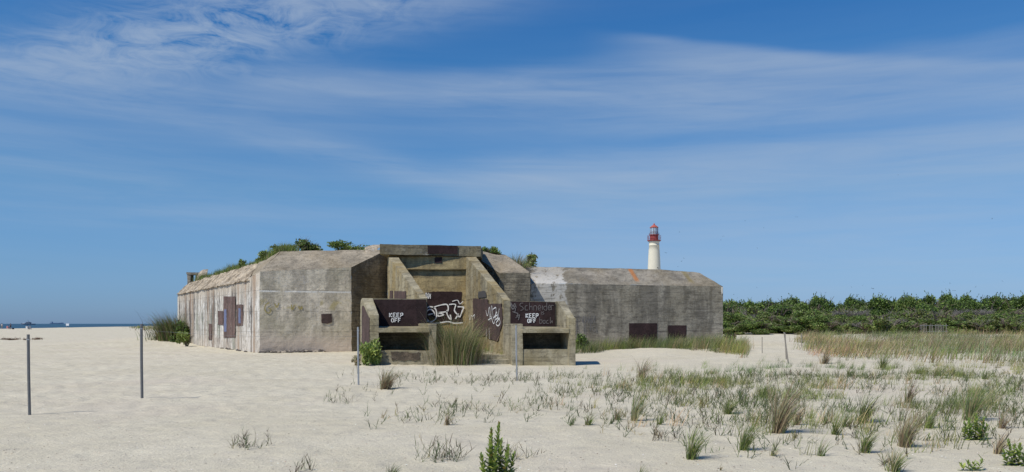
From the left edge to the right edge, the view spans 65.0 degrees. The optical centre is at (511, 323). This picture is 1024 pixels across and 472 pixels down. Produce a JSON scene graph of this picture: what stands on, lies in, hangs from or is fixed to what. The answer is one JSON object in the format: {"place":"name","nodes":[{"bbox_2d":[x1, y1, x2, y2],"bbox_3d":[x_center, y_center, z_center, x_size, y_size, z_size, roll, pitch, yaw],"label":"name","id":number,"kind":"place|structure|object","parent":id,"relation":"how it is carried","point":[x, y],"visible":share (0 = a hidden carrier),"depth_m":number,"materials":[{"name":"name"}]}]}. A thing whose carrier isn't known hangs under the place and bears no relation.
{"place":"outdoors","nodes":[
{"label":"outdoors","id":0,"kind":"place"},
{"bbox_2d":[0,324,152,328],"bbox_3d":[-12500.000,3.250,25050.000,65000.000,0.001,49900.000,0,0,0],"label":"sea","id":1,"kind":"structure","parent":0,"point":[62,325],"depth_m":1479.01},
{"bbox_2d":[0,326,1023,471],"bbox_3d":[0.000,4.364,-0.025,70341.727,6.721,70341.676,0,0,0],"label":"sand ground","id":2,"kind":"structure","parent":0,"point":[69,363],"depth_m":14.58,"materials":[{"name":"sand"}]},
{"bbox_2d":[26,334,30,414],"bbox_3d":[-8.645,1.061,14.376,0.069,1.741,0.040,0,0,0],"label":"metal post","id":3,"kind":"object","parent":2,"relation":"on","point":[28,375],"visible":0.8,"depth_m":14.36,"materials":[{"name":"metal"}]},
{"bbox_2d":[139,324,143,397],"bbox_3d":[-8.005,0.959,17.366,0.069,1.908,0.048,0,0,0],"label":"metal post","id":4,"kind":"object","parent":2,"relation":"on","point":[141,359],"visible":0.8,"depth_m":17.35,"materials":[{"name":"metal"}]},
{"bbox_2d":[132,308,189,340],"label":"grass clump","id":5,"kind":"object","parent":2,"relation":"on","point":[166,327],"visible":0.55,"depth_m":65.15,"materials":[{"name":"green plant"}]},
{"bbox_2d":[169,320,189,341],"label":"dark bush","id":6,"kind":"object","parent":2,"relation":"on","point":[179,326],"visible":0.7,"depth_m":64.64,"materials":[{"name":"green plant"}]},
{"bbox_2d":[175,331,192,345],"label":"green bush","id":7,"kind":"object","parent":2,"relation":"on","point":[184,337],"visible":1,"depth_m":59.56,"materials":[{"name":"green plant"}]},
{"bbox_2d":[225,425,271,449],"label":"creeping grass sprig","id":8,"kind":"object","parent":2,"relation":"on","point":[245,439],"visible":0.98,"depth_m":10.56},
{"bbox_2d":[289,454,316,471],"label":"creeping grass sprig","id":9,"kind":"object","parent":2,"relation":"on","point":[296,469],"visible":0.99,"depth_m":8.99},
{"bbox_2d":[357,327,358,384],"bbox_3d":[-4.125,1.015,21.551,0.062,1.859,0.042,0,0,0],"label":"metal post","id":10,"kind":"object","parent":2,"relation":"on","point":[358,353],"visible":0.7,"depth_m":21.54,"materials":[{"name":"metal"}]},
{"bbox_2d":[359,338,382,365],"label":"beach shrub","id":11,"kind":"object","parent":2,"relation":"on","point":[370,353],"visible":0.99,"depth_m":31.35,"materials":[{"name":"green plant"}]},
{"bbox_2d":[378,363,403,389],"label":"beach grass tuft","id":12,"kind":"object","parent":2,"relation":"on","point":[386,383],"visible":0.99,"depth_m":19.76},
{"bbox_2d":[414,431,479,462],"bbox_3d":[-0.792,1.472,9.826,0.811,0.404,0.724,0,0,0],"label":"creeping grass sprig","id":13,"kind":"object","parent":2,"relation":"on","point":[444,453],"visible":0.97,"depth_m":9.71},
{"bbox_2d":[177,244,722,365],"bbox_3d":[-5.055,-1.322,62.828,34.043,7.208,60.727,0,0,-31],"label":"bunker","id":14,"kind":"object","parent":2,"relation":"on","point":[388,295],"visible":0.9,"depth_m":47.00,"materials":[{"name":"concrete"}]},
{"bbox_2d":[192,242,301,281],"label":"roof grass","id":15,"kind":"structure","parent":14,"relation":"on","point":[285,247],"depth_m":50.49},
{"bbox_2d":[294,238,322,250],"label":"roof bush","id":16,"kind":"object","parent":14,"relation":"on","point":[305,245],"visible":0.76,"depth_m":51.41,"materials":[{"name":"green plant"}]},
{"bbox_2d":[326,239,369,249],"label":"roof bush","id":17,"kind":"object","parent":14,"relation":"on","point":[337,244],"visible":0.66,"depth_m":51.97,"materials":[{"name":"green plant"}]},
{"bbox_2d":[482,246,500,253],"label":"roof bush","id":18,"kind":"object","parent":14,"relation":"on","point":[493,249],"visible":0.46,"depth_m":51.82,"materials":[{"name":"green plant"}]},
{"bbox_2d":[508,251,538,267],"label":"roof grass clump","id":19,"kind":"object","parent":14,"relation":"on","point":[523,264],"visible":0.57,"depth_m":51.35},
{"bbox_2d":[526,252,537,266],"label":"roof bush","id":20,"kind":"object","parent":14,"relation":"on","point":[531,256],"visible":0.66,"depth_m":52.40,"materials":[{"name":"green plant"}]},
{"bbox_2d":[411,313,501,365],"bbox_3d":[-2.157,0.382,32.277,4.598,2.502,4.324,0,0,0],"label":"tall grass clump","id":21,"kind":"object","parent":2,"relation":"on","point":[453,348],"visible":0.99,"depth_m":31.82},
{"bbox_2d":[479,421,516,471],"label":"leafy weed","id":22,"kind":"object","parent":2,"relation":"on","point":[494,465],"visible":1,"depth_m":8.36,"materials":[{"name":"green plant"}]},
{"bbox_2d":[515,325,517,380],"bbox_3d":[0.129,1.002,23.339,0.071,1.911,0.042,0,0,0],"label":"metal post","id":23,"kind":"object","parent":2,"relation":"on","point":[516,349],"visible":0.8,"depth_m":23.32,"materials":[{"name":"metal"}]},
{"bbox_2d":[501,440,544,459],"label":"creeping grass sprig","id":24,"kind":"object","parent":2,"relation":"on","point":[510,451],"visible":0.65,"depth_m":9.82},
{"bbox_2d":[576,333,589,351],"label":"dark green bush","id":25,"kind":"object","parent":2,"relation":"on","point":[583,338],"visible":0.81,"depth_m":44.97,"materials":[{"name":"green plant"}]},
{"bbox_2d":[627,384,659,420],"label":"beach grass tuft","id":26,"kind":"object","parent":2,"relation":"on","point":[634,411],"visible":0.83,"depth_m":13.53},
{"bbox_2d":[631,355,656,377],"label":"beach grass tuft","id":27,"kind":"object","parent":2,"relation":"on","point":[640,372],"visible":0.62,"depth_m":24.53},
{"bbox_2d":[647,223,660,268],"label":"lighthouse","id":28,"kind":"object","parent":2,"relation":"on","point":[654,255],"visible":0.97,"depth_m":370.02,"materials":[{"name":"beige paint"}]},
{"bbox_2d":[652,423,696,441],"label":"creeping grass sprig","id":29,"kind":"object","parent":2,"relation":"on","point":[665,435],"visible":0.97,"depth_m":11.42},
{"bbox_2d":[682,413,715,459],"bbox_3d":[2.202,1.357,9.750,0.695,0.620,0.791,0,0,35],"label":"beach grass tuft","id":30,"kind":"object","parent":2,"relation":"on","point":[691,454],"visible":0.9,"depth_m":9.75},
{"bbox_2d":[710,387,742,414],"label":"beach grass tuft","id":31,"kind":"object","parent":2,"relation":"on","point":[729,410],"visible":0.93,"depth_m":14.50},
{"bbox_2d":[723,325,743,334],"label":"thicket shrub","id":32,"kind":"object","parent":2,"relation":"on","point":[732,328],"visible":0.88,"depth_m":85.83,"materials":[{"name":"green plant"}]},
{"bbox_2d":[724,302,747,315],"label":"thicket shrub","id":33,"kind":"object","parent":2,"relation":"on","point":[736,312],"visible":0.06,"depth_m":108.90,"materials":[{"name":"green plant"}]},
{"bbox_2d":[728,311,749,324],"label":"broadleaf tree","id":34,"kind":"object","parent":2,"relation":"on","point":[737,317],"visible":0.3,"depth_m":100.33,"materials":[{"name":"green plant"}]},
{"bbox_2d":[733,297,763,310],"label":"evergreen tree","id":35,"kind":"object","parent":2,"relation":"on","point":[748,304],"visible":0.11,"depth_m":113.20,"materials":[{"name":"green plant"}]},
{"bbox_2d":[728,407,773,450],"bbox_3d":[3.079,1.349,10.368,0.694,0.616,0.582,0,0,-34],"label":"beach grass tuft","id":36,"kind":"object","parent":2,"relation":"on","point":[746,439],"visible":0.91,"depth_m":10.38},
{"bbox_2d":[737,305,765,316],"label":"thicket shrub","id":37,"kind":"object","parent":2,"relation":"on","point":[752,310],"visible":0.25,"depth_m":104.52,"materials":[{"name":"green plant"}]},
{"bbox_2d":[736,321,771,334],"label":"shrub","id":38,"kind":"object","parent":2,"relation":"on","point":[759,328],"visible":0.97,"depth_m":84.96,"materials":[{"name":"green plant"}]},
{"bbox_2d":[746,311,776,323],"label":"thicket shrub","id":39,"kind":"object","parent":2,"relation":"on","point":[765,316],"visible":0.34,"depth_m":96.55,"materials":[{"name":"green plant"}]},
{"bbox_2d":[756,297,774,308],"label":"evergreen tree","id":40,"kind":"object","parent":2,"relation":"on","point":[766,302],"visible":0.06,"depth_m":121.98,"materials":[{"name":"green plant"}]},
{"bbox_2d":[757,376,777,396],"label":"beach grass tuft","id":41,"kind":"object","parent":2,"relation":"on","point":[766,390],"visible":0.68,"depth_m":17.59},
{"bbox_2d":[766,302,792,316],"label":"evergreen tree","id":42,"kind":"object","parent":2,"relation":"on","point":[776,311],"visible":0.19,"depth_m":105.70,"materials":[{"name":"green plant"}]},
{"bbox_2d":[766,325,793,333],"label":"shrub","id":43,"kind":"object","parent":2,"relation":"on","point":[775,329],"visible":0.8,"depth_m":88.50,"materials":[{"name":"green plant"}]},
{"bbox_2d":[777,316,797,332],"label":"thicket shrub","id":44,"kind":"object","parent":2,"relation":"on","point":[784,320],"visible":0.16,"depth_m":90.82,"materials":[{"name":"green plant"}]},
{"bbox_2d":[758,369,827,433],"bbox_3d":[4.144,1.088,11.851,1.335,1.092,1.120,0,0,0],"label":"beach grass tuft","id":45,"kind":"object","parent":2,"relation":"on","point":[779,422],"visible":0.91,"depth_m":11.83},
{"bbox_2d":[779,303,812,311],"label":"broadleaf tree","id":46,"kind":"object","parent":2,"relation":"on","point":[793,307],"visible":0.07,"depth_m":112.93,"materials":[{"name":"green plant"}]},
{"bbox_2d":[791,400,815,424],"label":"beach grass tuft","id":47,"kind":"object","parent":2,"relation":"on","point":[798,415],"visible":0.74,"depth_m":12.87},
{"bbox_2d":[796,299,821,310],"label":"evergreen tree","id":48,"kind":"object","parent":2,"relation":"on","point":[811,305],"visible":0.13,"depth_m":111.91,"materials":[{"name":"green plant"}]},
{"bbox_2d":[789,313,829,333],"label":"shrub","id":49,"kind":"object","parent":2,"relation":"on","point":[814,321],"visible":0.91,"depth_m":84.96,"materials":[{"name":"green plant"}]},
{"bbox_2d":[790,308,830,317],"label":"bush","id":50,"kind":"object","parent":2,"relation":"on","point":[810,312],"visible":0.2,"depth_m":98.02,"materials":[{"name":"green plant"}]},
{"bbox_2d":[805,292,835,311],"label":"evergreen tree","id":51,"kind":"object","parent":2,"relation":"on","point":[819,301],"visible":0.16,"depth_m":115.12,"materials":[{"name":"green plant"}]},
{"bbox_2d":[809,320,840,333],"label":"broadleaf tree","id":52,"kind":"object","parent":2,"relation":"on","point":[833,324],"visible":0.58,"depth_m":84.36,"materials":[{"name":"green plant"}]},
{"bbox_2d":[816,347,835,363],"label":"beach grass tuft","id":53,"kind":"object","parent":2,"relation":"on","point":[826,359],"visible":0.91,"depth_m":32.27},
{"bbox_2d":[816,434,835,455],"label":"beach grass tuft","id":54,"kind":"object","parent":2,"relation":"on","point":[820,452],"visible":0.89,"depth_m":10.02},
{"bbox_2d":[817,320,847,334],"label":"thicket shrub","id":55,"kind":"object","parent":2,"relation":"on","point":[840,330],"visible":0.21,"depth_m":84.52,"materials":[{"name":"green plant"}]},
{"bbox_2d":[819,408,848,434],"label":"beach grass tuft","id":56,"kind":"object","parent":2,"relation":"on","point":[838,430],"visible":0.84,"depth_m":11.78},
{"bbox_2d":[822,303,853,312],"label":"evergreen tree","id":57,"kind":"object","parent":2,"relation":"on","point":[831,309],"visible":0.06,"depth_m":112.97,"materials":[{"name":"green plant"}]},
{"bbox_2d":[839,409,856,426],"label":"beach grass tuft","id":58,"kind":"object","parent":2,"relation":"on","point":[844,420],"visible":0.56,"depth_m":12.70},
{"bbox_2d":[829,309,870,316],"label":"dead grey shrub","id":59,"kind":"object","parent":2,"relation":"on","point":[848,313],"visible":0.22,"depth_m":99.48,"materials":[{"name":"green plant"}]},
{"bbox_2d":[839,319,861,333],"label":"thicket shrub","id":60,"kind":"object","parent":2,"relation":"on","point":[846,326],"visible":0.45,"depth_m":88.66,"materials":[{"name":"green plant"}]},
{"bbox_2d":[843,294,860,308],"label":"evergreen tree","id":61,"kind":"object","parent":2,"relation":"on","point":[850,301],"visible":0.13,"depth_m":120.54,"materials":[{"name":"green plant"}]},
{"bbox_2d":[834,305,870,312],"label":"thicket shrub","id":62,"kind":"object","parent":2,"relation":"on","point":[860,309],"visible":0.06,"depth_m":107.27,"materials":[{"name":"green plant"}]},
{"bbox_2d":[836,312,870,329],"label":"bush","id":63,"kind":"object","parent":2,"relation":"on","point":[858,319],"visible":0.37,"depth_m":92.36,"materials":[{"name":"green plant"}]},
{"bbox_2d":[847,321,881,333],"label":"thicket shrub","id":64,"kind":"object","parent":2,"relation":"on","point":[864,326],"visible":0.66,"depth_m":86.90,"materials":[{"name":"green plant"}]},
{"bbox_2d":[855,296,876,309],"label":"evergreen tree","id":65,"kind":"object","parent":2,"relation":"on","point":[869,305],"visible":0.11,"depth_m":115.59,"materials":[{"name":"green plant"}]},
{"bbox_2d":[851,416,883,453],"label":"beach grass tuft","id":66,"kind":"object","parent":2,"relation":"on","point":[866,445],"visible":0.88,"depth_m":10.22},
{"bbox_2d":[845,389,892,422],"bbox_3d":[5.922,1.262,13.120,0.850,0.734,0.877,0,0,0],"label":"beach grass tuft","id":67,"kind":"object","parent":2,"relation":"on","point":[864,410],"visible":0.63,"depth_m":13.09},
{"bbox_2d":[867,307,891,315],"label":"evergreen tree","id":68,"kind":"object","parent":2,"relation":"on","point":[876,311],"visible":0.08,"depth_m":106.04,"materials":[{"name":"green plant"}]},
{"bbox_2d":[867,292,892,311],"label":"evergreen tree","id":69,"kind":"object","parent":2,"relation":"on","point":[879,303],"visible":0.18,"depth_m":114.89,"materials":[{"name":"green plant"}]},
{"bbox_2d":[877,351,893,367],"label":"beach grass tuft","id":70,"kind":"object","parent":2,"relation":"on","point":[882,363],"visible":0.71,"depth_m":29.41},
{"bbox_2d":[866,316,906,334],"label":"thicket shrub","id":71,"kind":"object","parent":2,"relation":"on","point":[879,323],"visible":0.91,"depth_m":84.95,"materials":[{"name":"green plant"}]},
{"bbox_2d":[868,311,908,319],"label":"broadleaf tree","id":72,"kind":"object","parent":2,"relation":"on","point":[888,315],"visible":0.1,"depth_m":97.77,"materials":[{"name":"green plant"}]},
{"bbox_2d":[875,448,902,465],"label":"creeping grass sprig","id":73,"kind":"object","parent":2,"relation":"on","point":[886,460],"visible":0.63,"depth_m":9.42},
{"bbox_2d":[880,442,921,471],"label":"beach grass tuft","id":74,"kind":"object","parent":2,"relation":"on","point":[896,465],"visible":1,"depth_m":8.95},
{"bbox_2d":[887,293,920,314],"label":"broadleaf tree","id":75,"kind":"object","parent":2,"relation":"on","point":[906,305],"visible":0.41,"depth_m":111.72,"materials":[{"name":"green plant"}]},
{"bbox_2d":[880,321,927,333],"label":"bush","id":76,"kind":"object","parent":2,"relation":"on","point":[911,326],"visible":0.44,"depth_m":84.67,"materials":[{"name":"green plant"}]},
{"bbox_2d":[891,310,918,317],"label":"thicket shrub","id":77,"kind":"object","parent":2,"relation":"on","point":[910,314],"visible":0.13,"depth_m":99.93,"materials":[{"name":"green plant"}]},
{"bbox_2d":[789,326,1023,362],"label":"brown grass belt","id":78,"kind":"object","parent":2,"relation":"on","point":[968,343],"visible":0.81,"depth_m":48.95,"materials":[{"name":"plant"}]},
{"bbox_2d":[900,374,930,401],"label":"beach grass tuft","id":79,"kind":"object","parent":2,"relation":"on","point":[910,393],"visible":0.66,"depth_m":16.43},
{"bbox_2d":[890,397,942,447],"bbox_3d":[5.430,1.271,10.630,0.836,0.794,0.823,0,0,0],"label":"beach grass tuft","id":80,"kind":"object","parent":2,"relation":"on","point":[910,433],"visible":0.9,"depth_m":10.71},
{"bbox_2d":[905,300,946,313],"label":"evergreen tree","id":81,"kind":"object","parent":2,"relation":"on","point":[928,307],"visible":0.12,"depth_m":105.94,"materials":[{"name":"green plant"}]},
{"bbox_2d":[900,318,953,333],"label":"bush","id":82,"kind":"object","parent":2,"relation":"on","point":[931,321],"visible":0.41,"depth_m":86.09,"materials":[{"name":"green plant"}]},
{"bbox_2d":[916,290,944,306],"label":"evergreen tree","id":83,"kind":"object","parent":2,"relation":"on","point":[931,298],"visible":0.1,"depth_m":119.06,"materials":[{"name":"green plant"}]},
{"bbox_2d":[921,401,943,428],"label":"beach grass tuft","id":84,"kind":"object","parent":2,"relation":"on","point":[930,425],"visible":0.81,"depth_m":12.52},
{"bbox_2d":[915,306,950,319],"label":"thicket shrub","id":85,"kind":"object","parent":2,"relation":"on","point":[926,314],"visible":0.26,"depth_m":99.01,"materials":[{"name":"green plant"}]},
{"bbox_2d":[920,324,947,334],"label":"sand fence","id":86,"kind":"object","parent":2,"relation":"on","point":[935,325],"visible":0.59,"depth_m":84.00,"materials":[{"name":"grey wood"}]},
{"bbox_2d":[936,290,953,304],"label":"evergreen tree","id":87,"kind":"object","parent":2,"relation":"on","point":[943,297],"visible":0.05,"depth_m":120.32,"materials":[{"name":"green plant"}]},
{"bbox_2d":[942,321,959,329],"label":"broadleaf tree","id":88,"kind":"object","parent":2,"relation":"on","point":[953,327],"visible":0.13,"depth_m":88.16,"materials":[{"name":"green plant"}]},
{"bbox_2d":[938,294,966,315],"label":"evergreen tree","id":89,"kind":"object","parent":2,"relation":"on","point":[953,302],"visible":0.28,"depth_m":110.65,"materials":[{"name":"green plant"}]},
{"bbox_2d":[936,308,976,319],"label":"thicket shrub","id":90,"kind":"object","parent":2,"relation":"on","point":[970,313],"visible":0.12,"depth_m":96.64,"materials":[{"name":"green plant"}]},
{"bbox_2d":[946,303,978,311],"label":"evergreen tree","id":91,"kind":"object","parent":2,"relation":"on","point":[962,307],"visible":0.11,"depth_m":110.36,"materials":[{"name":"green plant"}]},
{"bbox_2d":[959,291,983,302],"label":"evergreen tree","id":92,"kind":"object","parent":2,"relation":"on","point":[962,299],"visible":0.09,"depth_m":118.05,"materials":[{"name":"green plant"}]},
{"bbox_2d":[959,458,984,470],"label":"leafy weed","id":93,"kind":"object","parent":2,"relation":"on","point":[963,466],"visible":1,"depth_m":9.02,"materials":[{"name":"green plant"}]},
{"bbox_2d":[951,306,993,316],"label":"dead grey shrub","id":94,"kind":"object","parent":2,"relation":"on","point":[981,313],"visible":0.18,"depth_m":97.68,"materials":[{"name":"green plant"}]},
{"bbox_2d":[952,314,993,323],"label":"thicket shrub","id":95,"kind":"object","parent":2,"relation":"on","point":[960,318],"visible":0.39,"depth_m":91.91,"materials":[{"name":"green plant"}]},
{"bbox_2d":[961,412,988,439],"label":"leafy weed","id":96,"kind":"object","parent":2,"relation":"on","point":[975,428],"visible":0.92,"depth_m":11.33,"materials":[{"name":"green plant"}]},
{"bbox_2d":[950,367,1010,420],"bbox_3d":[7.663,1.128,12.974,1.058,0.920,0.986,0,0,-30],"label":"beach grass tuft","id":97,"kind":"object","parent":2,"relation":"on","point":[973,407],"visible":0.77,"depth_m":13.00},
{"bbox_2d":[959,318,1003,333],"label":"thicket shrub","id":98,"kind":"object","parent":2,"relation":"on","point":[988,324],"visible":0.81,"depth_m":86.27,"materials":[{"name":"green plant"}]},
{"bbox_2d":[970,292,1005,311],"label":"evergreen tree","id":99,"kind":"object","parent":2,"relation":"on","point":[994,304],"visible":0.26,"depth_m":111.83,"materials":[{"name":"green plant"}]},
{"bbox_2d":[975,313,1012,325],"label":"broadleaf tree","id":100,"kind":"object","parent":2,"relation":"on","point":[999,315],"visible":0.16,"depth_m":92.67,"materials":[{"name":"green plant"}]},
{"bbox_2d":[990,426,1012,453],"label":"beach grass tuft","id":101,"kind":"object","parent":2,"relation":"on","point":[999,447],"visible":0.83,"depth_m":10.14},
{"bbox_2d":[985,322,1019,333],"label":"thicket shrub","id":102,"kind":"object","parent":2,"relation":"on","point":[999,327],"visible":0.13,"depth_m":87.55,"materials":[{"name":"green plant"}]},
{"bbox_2d":[993,404,1015,428],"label":"beach grass tuft","id":103,"kind":"object","parent":2,"relation":"on","point":[1001,423],"visible":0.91,"depth_m":12.37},
{"bbox_2d":[994,307,1023,313],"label":"broadleaf tree","id":104,"kind":"object","parent":2,"relation":"on","point":[1008,310],"visible":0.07,"depth_m":107.61,"materials":[{"name":"green plant"}]},
{"bbox_2d":[1002,438,1023,465],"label":"leafy weed","id":105,"kind":"object","parent":2,"relation":"on","point":[1013,459],"visible":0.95,"depth_m":9.32,"materials":[{"name":"green plant"}]},
{"bbox_2d":[1004,290,1023,309],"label":"evergreen tree","id":106,"kind":"object","parent":2,"relation":"on","point":[1018,302],"visible":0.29,"depth_m":111.67,"materials":[{"name":"green plant"}]},
{"bbox_2d":[1005,319,1023,333],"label":"thicket shrub","id":107,"kind":"object","parent":2,"relation":"on","point":[1015,325],"visible":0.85,"depth_m":85.70,"materials":[{"name":"green plant"}]},
{"bbox_2d":[3,381,1020,471],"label":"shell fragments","id":108,"kind":"object","parent":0,"point":[483,426],"visible":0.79,"depth_m":10.75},
{"bbox_2d":[0,0,1023,323],"label":"sky","id":109,"kind":"structure","parent":0,"point":[835,149],"materials":[{"name":"blue"}]},
{"bbox_2d":[576,331,753,357],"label":"grass","id":110,"kind":"structure","parent":0,"point":[734,346],"depth_m":45.28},
{"bbox_2d":[336,365,1023,469],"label":"sparse dune grass","id":111,"kind":"structure","parent":0,"point":[745,403],"depth_m":15.62,"materials":[{"name":"plant"}]},
{"bbox_2d":[544,355,1023,454],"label":"green dune grass","id":112,"kind":"structure","parent":0,"point":[960,372],"depth_m":18.15,"materials":[{"name":"plant"}]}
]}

